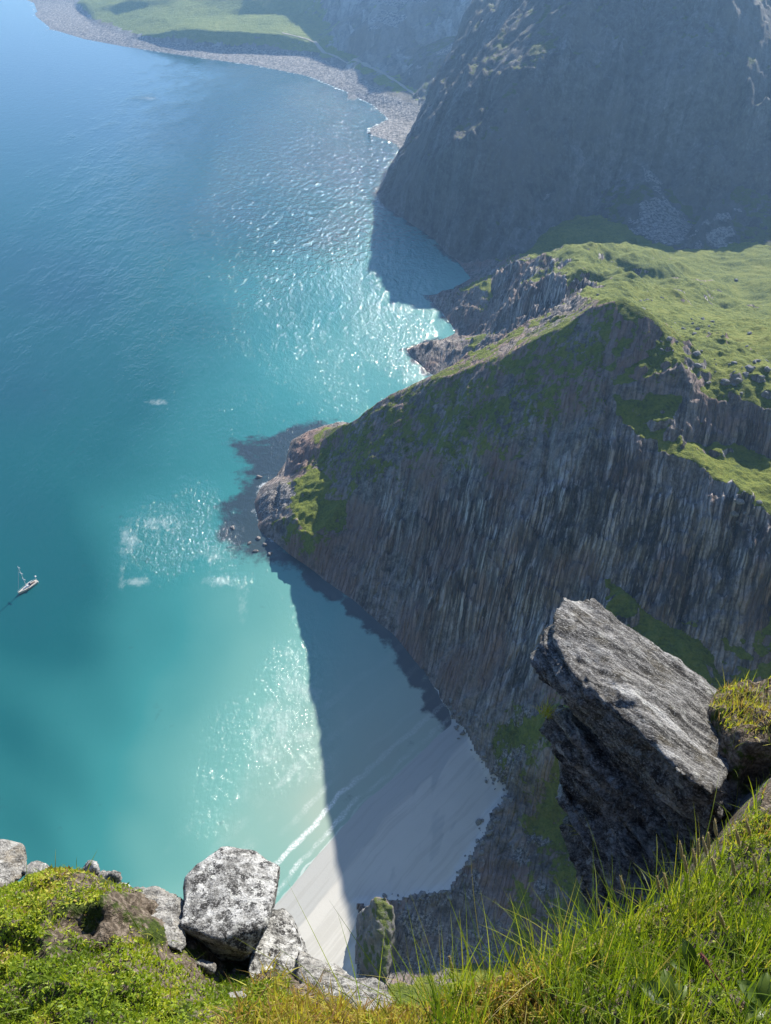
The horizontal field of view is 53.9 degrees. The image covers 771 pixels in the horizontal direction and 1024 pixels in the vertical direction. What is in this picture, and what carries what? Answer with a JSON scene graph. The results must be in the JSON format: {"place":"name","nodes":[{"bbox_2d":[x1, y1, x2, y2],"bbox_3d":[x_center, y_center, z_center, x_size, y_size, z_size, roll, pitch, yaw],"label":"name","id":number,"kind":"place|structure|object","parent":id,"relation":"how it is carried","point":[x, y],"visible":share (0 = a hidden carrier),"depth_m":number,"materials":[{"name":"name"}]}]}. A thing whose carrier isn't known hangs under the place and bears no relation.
{"place":"outdoors","nodes":[
{"label":"outdoors","id":0,"kind":"place"},
{"bbox_2d":[0,0,469,903],"bbox_3d":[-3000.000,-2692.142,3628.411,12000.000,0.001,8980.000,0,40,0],"label":"sea","id":1,"kind":"structure","parent":0,"point":[220,282],"depth_m":480.85,"materials":[{"name":"liquid"}]},
{"bbox_2d":[17,566,38,593],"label":"sailing boat","id":2,"kind":"object","parent":1,"relation":"on","point":[29,585],"visible":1,"depth_m":373.77,"materials":[{"name":"white wood"}]},
{"bbox_2d":[27,0,471,148],"bbox_3d":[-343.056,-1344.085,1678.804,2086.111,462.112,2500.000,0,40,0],"label":"shore","id":3,"kind":"structure","parent":0,"point":[389,37],"depth_m":1472.23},
{"bbox_2d":[282,32,419,98],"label":"path","id":4,"kind":"structure","parent":0,"point":[320,48],"depth_m":1307.36,"materials":[{"name":"grey gravel"}]},
{"bbox_2d":[0,678,770,1023],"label":"ledge","id":5,"kind":"object","parent":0,"point":[106,918],"visible":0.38,"depth_m":1.70,"materials":[{"name":"plant"}]},
{"bbox_2d":[0,839,26,887],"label":"rock","id":6,"kind":"object","parent":5,"relation":"on","point":[13,858],"visible":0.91,"depth_m":2.00,"materials":[{"name":"grey stone"}]},
{"bbox_2d":[22,860,48,876],"bbox_3d":[-0.915,0.954,1.996,0.112,0.122,0.057,24,46,26],"label":"stone","id":7,"kind":"object","parent":5,"relation":"on","point":[38,865],"visible":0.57,"depth_m":1.96,"materials":[{"name":"grey stone"}]},
{"bbox_2d":[82,860,99,874],"bbox_3d":[-0.777,0.942,2.002,0.046,0.137,0.101,-23,45,-25],"label":"stone","id":8,"kind":"object","parent":5,"relation":"on","point":[94,866],"visible":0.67,"depth_m":1.95,"materials":[{"name":"stone"}]},
{"bbox_2d":[97,870,121,882],"bbox_3d":[-0.718,0.959,1.969,0.109,0.150,0.053,26,46,27],"label":"stone","id":9,"kind":"object","parent":5,"relation":"on","point":[114,875],"visible":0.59,"depth_m":1.92,"materials":[{"name":"grey stone"}]},
{"bbox_2d":[133,886,186,951],"bbox_3d":[-0.580,1.097,2.003,0.119,0.550,0.383,-25,46,-27],"label":"rock","id":10,"kind":"object","parent":5,"relation":"on","point":[169,909],"visible":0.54,"depth_m":1.82,"materials":[{"name":"grey stone"}]},
{"bbox_2d":[195,958,215,974],"bbox_3d":[-0.428,1.081,1.778,0.086,0.155,0.050,18,43,20],"label":"stone","id":11,"kind":"object","parent":5,"relation":"on","point":[209,968],"visible":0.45,"depth_m":1.73,"materials":[{"name":"grey stone"}]},
{"bbox_2d":[179,846,279,961],"bbox_3d":[-0.405,1.007,1.971,0.260,0.318,0.326,0,40,0],"label":"boulder","id":12,"kind":"object","parent":5,"relation":"on","point":[229,895],"visible":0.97,"depth_m":1.85,"materials":[{"name":"stone"}]},
{"bbox_2d":[226,991,246,999],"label":"stone","id":13,"kind":"object","parent":5,"relation":"on","point":[238,994],"visible":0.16,"depth_m":1.62,"materials":[{"name":"grey stone"}]},
{"bbox_2d":[247,908,306,977],"bbox_3d":[-0.279,1.184,2.027,0.158,0.445,0.318,0,40,0],"label":"rock","id":14,"kind":"object","parent":5,"relation":"on","point":[282,932],"visible":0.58,"depth_m":1.90,"materials":[{"name":"stone"}]},
{"bbox_2d":[294,951,392,1010],"bbox_3d":[-0.107,1.187,1.835,0.278,0.529,0.167,15,42,17],"label":"rock","id":15,"kind":"object","parent":5,"relation":"on","point":[305,960],"visible":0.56,"depth_m":1.73,"materials":[{"name":"grey stone"}]},
{"bbox_2d":[0,671,770,1023],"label":"grass","id":16,"kind":"structure","parent":5,"relation":"on","point":[644,941],"depth_m":1.49,"materials":[{"name":"green plant"}]},
{"bbox_2d":[0,808,770,1023],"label":"moss","id":17,"kind":"object","parent":5,"relation":"on","point":[44,896],"visible":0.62,"depth_m":1.52,"materials":[{"name":"green plant"}]},
{"bbox_2d":[448,955,456,997],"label":"grass stalk","id":18,"kind":"object","parent":5,"relation":"on","point":[451,967],"depth_m":1.55,"materials":[{"name":"green plant"}]},
{"bbox_2d":[207,667,770,1023],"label":"heath","id":19,"kind":"object","parent":5,"relation":"on","point":[339,1013],"visible":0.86,"depth_m":1.52,"materials":[{"name":"green plant"}]},
{"bbox_2d":[619,875,638,923],"bbox_3d":[0.548,0.874,1.710,0.009,0.114,0.079,-29,48,-30],"label":"grass stalk","id":20,"kind":"object","parent":5,"relation":"on","point":[622,886],"depth_m":1.70,"materials":[{"name":"green plant"}]},
{"bbox_2d":[529,598,736,929],"bbox_3d":[0.929,1.068,2.925,0.978,1.065,1.026,17,43,19],"label":"rock slab","id":21,"kind":"object","parent":5,"relation":"on","point":[630,735],"visible":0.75,"depth_m":2.71,"materials":[{"name":"grey stone"}]},
{"bbox_2d":[536,700,576,835],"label":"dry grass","id":22,"kind":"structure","parent":21,"relation":"on","point":[547,710],"depth_m":2.96,"materials":[{"name":"plant"}]},
{"bbox_2d":[656,875,669,922],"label":"grass stalk","id":23,"kind":"object","parent":5,"relation":"on","point":[658,886],"depth_m":1.65,"materials":[{"name":"green plant"}]},
{"bbox_2d":[640,969,686,1023],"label":"broadleaf plant","id":24,"kind":"object","parent":5,"relation":"on","point":[665,978],"visible":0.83,"depth_m":1.34,"materials":[{"name":"green plant"}]},
{"bbox_2d":[663,872,675,923],"bbox_3d":[0.618,0.842,1.649,0.009,0.120,0.078,-20,44,-22],"label":"grass stalk","id":25,"kind":"object","parent":5,"relation":"on","point":[665,880],"depth_m":1.64,"materials":[{"name":"green plant"}]},
{"bbox_2d":[679,840,691,910],"bbox_3d":[0.666,0.812,1.688,0.010,0.153,0.103,-13,42,-15],"label":"grass stalk","id":26,"kind":"object","parent":5,"relation":"on","point":[681,850],"depth_m":1.68,"materials":[{"name":"green plant"}]},
{"bbox_2d":[683,854,689,919],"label":"grass stalk","id":27,"kind":"object","parent":5,"relation":"on","point":[685,864],"depth_m":1.66,"materials":[{"name":"green plant"}]},
{"bbox_2d":[670,938,708,974],"bbox_3d":[0.579,0.855,1.447,0.067,0.040,0.054,16,43,19],"label":"broadleaf plant","id":28,"kind":"object","parent":5,"relation":"on","point":[687,955],"visible":0.71,"depth_m":1.45,"materials":[{"name":"green plant"}]},
{"bbox_2d":[692,848,698,905],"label":"grass stalk","id":29,"kind":"object","parent":5,"relation":"on","point":[694,859],"depth_m":1.64,"materials":[{"name":"green plant"}]},
{"bbox_2d":[696,838,706,911],"bbox_3d":[0.693,0.800,1.667,0.012,0.155,0.101,-10,41,-12],"label":"grass stalk","id":30,"kind":"object","parent":5,"relation":"on","point":[698,848],"depth_m":1.66,"materials":[{"name":"green plant"}]},
{"bbox_2d":[702,836,714,911],"bbox_3d":[0.700,0.783,1.636,0.011,0.163,0.109,-15,42,-17],"label":"grass stalk","id":31,"kind":"object","parent":5,"relation":"on","point":[704,846],"depth_m":1.63,"materials":[{"name":"green plant"}]},
{"bbox_2d":[707,831,711,878],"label":"grass stalk","id":32,"kind":"object","parent":5,"relation":"on","point":[708,842],"depth_m":1.71,"materials":[{"name":"plant"}]},
{"bbox_2d":[699,950,725,990],"bbox_3d":[0.562,0.787,1.298,0.070,0.082,0.011,20,44,22],"label":"flower spike","id":33,"kind":"object","parent":5,"relation":"on","point":[703,958],"visible":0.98,"depth_m":1.29,"materials":[{"name":"plant"}]},
{"bbox_2d":[711,856,719,911],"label":"grass stalk","id":34,"kind":"object","parent":5,"relation":"on","point":[713,864],"depth_m":1.59,"materials":[{"name":"green plant"}]},
{"bbox_2d":[713,818,726,878],"bbox_3d":[0.757,0.767,1.713,0.010,0.144,0.095,-17,43,-20],"label":"grass stalk","id":35,"kind":"object","parent":5,"relation":"on","point":[715,827],"depth_m":1.71,"materials":[{"name":"plant"}]},
{"bbox_2d":[718,911,730,942],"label":"grass stalk","id":36,"kind":"object","parent":5,"relation":"on","point":[723,924],"depth_m":1.48,"materials":[{"name":"green plant"}]},
{"bbox_2d":[731,857,743,911],"bbox_3d":[0.741,0.789,1.596,0.010,0.124,0.080,-17,43,-20],"label":"grass stalk","id":37,"kind":"object","parent":5,"relation":"on","point":[733,868],"depth_m":1.59,"materials":[{"name":"green plant"}]},
{"bbox_2d":[735,828,743,878],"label":"grass stalk","id":38,"kind":"object","parent":5,"relation":"on","point":[737,837],"depth_m":1.68,"materials":[{"name":"plant"}]},
{"bbox_2d":[745,818,755,857],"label":"grass stalk","id":39,"kind":"object","parent":5,"relation":"on","point":[748,829],"depth_m":1.72,"materials":[{"name":"plant"}]},
{"bbox_2d":[737,972,770,1020],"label":"broadleaf plant","id":40,"kind":"object","parent":5,"relation":"on","point":[764,985],"visible":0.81,"depth_m":1.26,"materials":[{"name":"green plant"}]},
{"bbox_2d":[752,854,763,903],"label":"grass stalk","id":41,"kind":"object","parent":5,"relation":"on","point":[755,864],"depth_m":1.58,"materials":[{"name":"green plant"}]},
{"bbox_2d":[273,688,507,977],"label":"beach","id":42,"kind":"structure","parent":0,"point":[411,827],"depth_m":274.56,"materials":[{"name":"beige sand"}]},
{"bbox_2d":[355,897,396,977],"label":"rock pinnacle","id":43,"kind":"object","parent":42,"relation":"on","point":[370,928],"visible":0.9,"depth_m":241.73,"materials":[{"name":"grey stone"}]},
{"bbox_2d":[417,890,425,897],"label":"rock","id":44,"kind":"object","parent":42,"relation":"on","point":[423,893],"visible":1,"depth_m":259.03,"materials":[{"name":"grey stone"}]},
{"bbox_2d":[475,818,480,825],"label":"rock","id":45,"kind":"object","parent":42,"relation":"on","point":[478,822],"visible":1,"depth_m":279.64,"materials":[{"name":"grey stone"}]},
{"bbox_2d":[355,867,595,1006],"bbox_3d":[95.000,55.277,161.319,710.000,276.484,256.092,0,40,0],"label":"mountain slope","id":46,"kind":"structure","parent":0,"point":[545,890],"depth_m":247.45,"materials":[{"name":"grey stone"}]},
{"bbox_2d":[254,215,770,923],"bbox_3d":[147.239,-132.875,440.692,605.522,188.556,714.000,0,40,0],"label":"headland","id":47,"kind":"structure","parent":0,"point":[496,489],"depth_m":313.04,"materials":[{"name":"grey stone"}]},
{"bbox_2d":[404,904,411,911],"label":"rock","id":48,"kind":"object","parent":47,"relation":"on","point":[409,908],"visible":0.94,"depth_m":256.05,"materials":[{"name":"grey stone"}]},
{"bbox_2d":[502,795,508,800],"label":"rock","id":49,"kind":"object","parent":47,"relation":"on","point":[504,797],"visible":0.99,"depth_m":282.80,"materials":[{"name":"grey stone"}]},
{"bbox_2d":[692,351,700,355],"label":"rock","id":50,"kind":"object","parent":47,"relation":"on","point":[696,353],"visible":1,"depth_m":307.17,"materials":[{"name":"grey stone"}]},
{"bbox_2d":[694,363,702,367],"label":"rock","id":51,"kind":"object","parent":47,"relation":"on","point":[697,365],"visible":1,"depth_m":303.63,"materials":[{"name":"grey stone"}]},
{"bbox_2d":[731,511,738,516],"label":"rock","id":52,"kind":"object","parent":47,"relation":"on","point":[734,513],"visible":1,"depth_m":272.44,"materials":[{"name":"grey stone"}]},
{"bbox_2d":[734,377,742,382],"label":"rock","id":53,"kind":"object","parent":47,"relation":"on","point":[738,380],"visible":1,"depth_m":302.21,"materials":[{"name":"grey stone"}]},
{"bbox_2d":[733,498,744,504],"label":"rock","id":54,"kind":"object","parent":47,"relation":"on","point":[739,501],"visible":1,"depth_m":270.79,"materials":[{"name":"grey stone"}]},
{"bbox_2d":[745,365,753,371],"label":"rock","id":55,"kind":"object","parent":47,"relation":"on","point":[749,368],"visible":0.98,"depth_m":307.45,"materials":[{"name":"grey stone"}]},
{"bbox_2d":[764,366,770,371],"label":"rock","id":56,"kind":"object","parent":47,"relation":"on","point":[767,369],"visible":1,"depth_m":307.35,"materials":[{"name":"grey stone"}]},
{"bbox_2d":[347,0,770,262],"bbox_3d":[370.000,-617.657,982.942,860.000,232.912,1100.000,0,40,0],"label":"mountain","id":57,"kind":"structure","parent":0,"point":[646,119],"depth_m":700.42,"materials":[{"name":"grey stone"}]}
]}

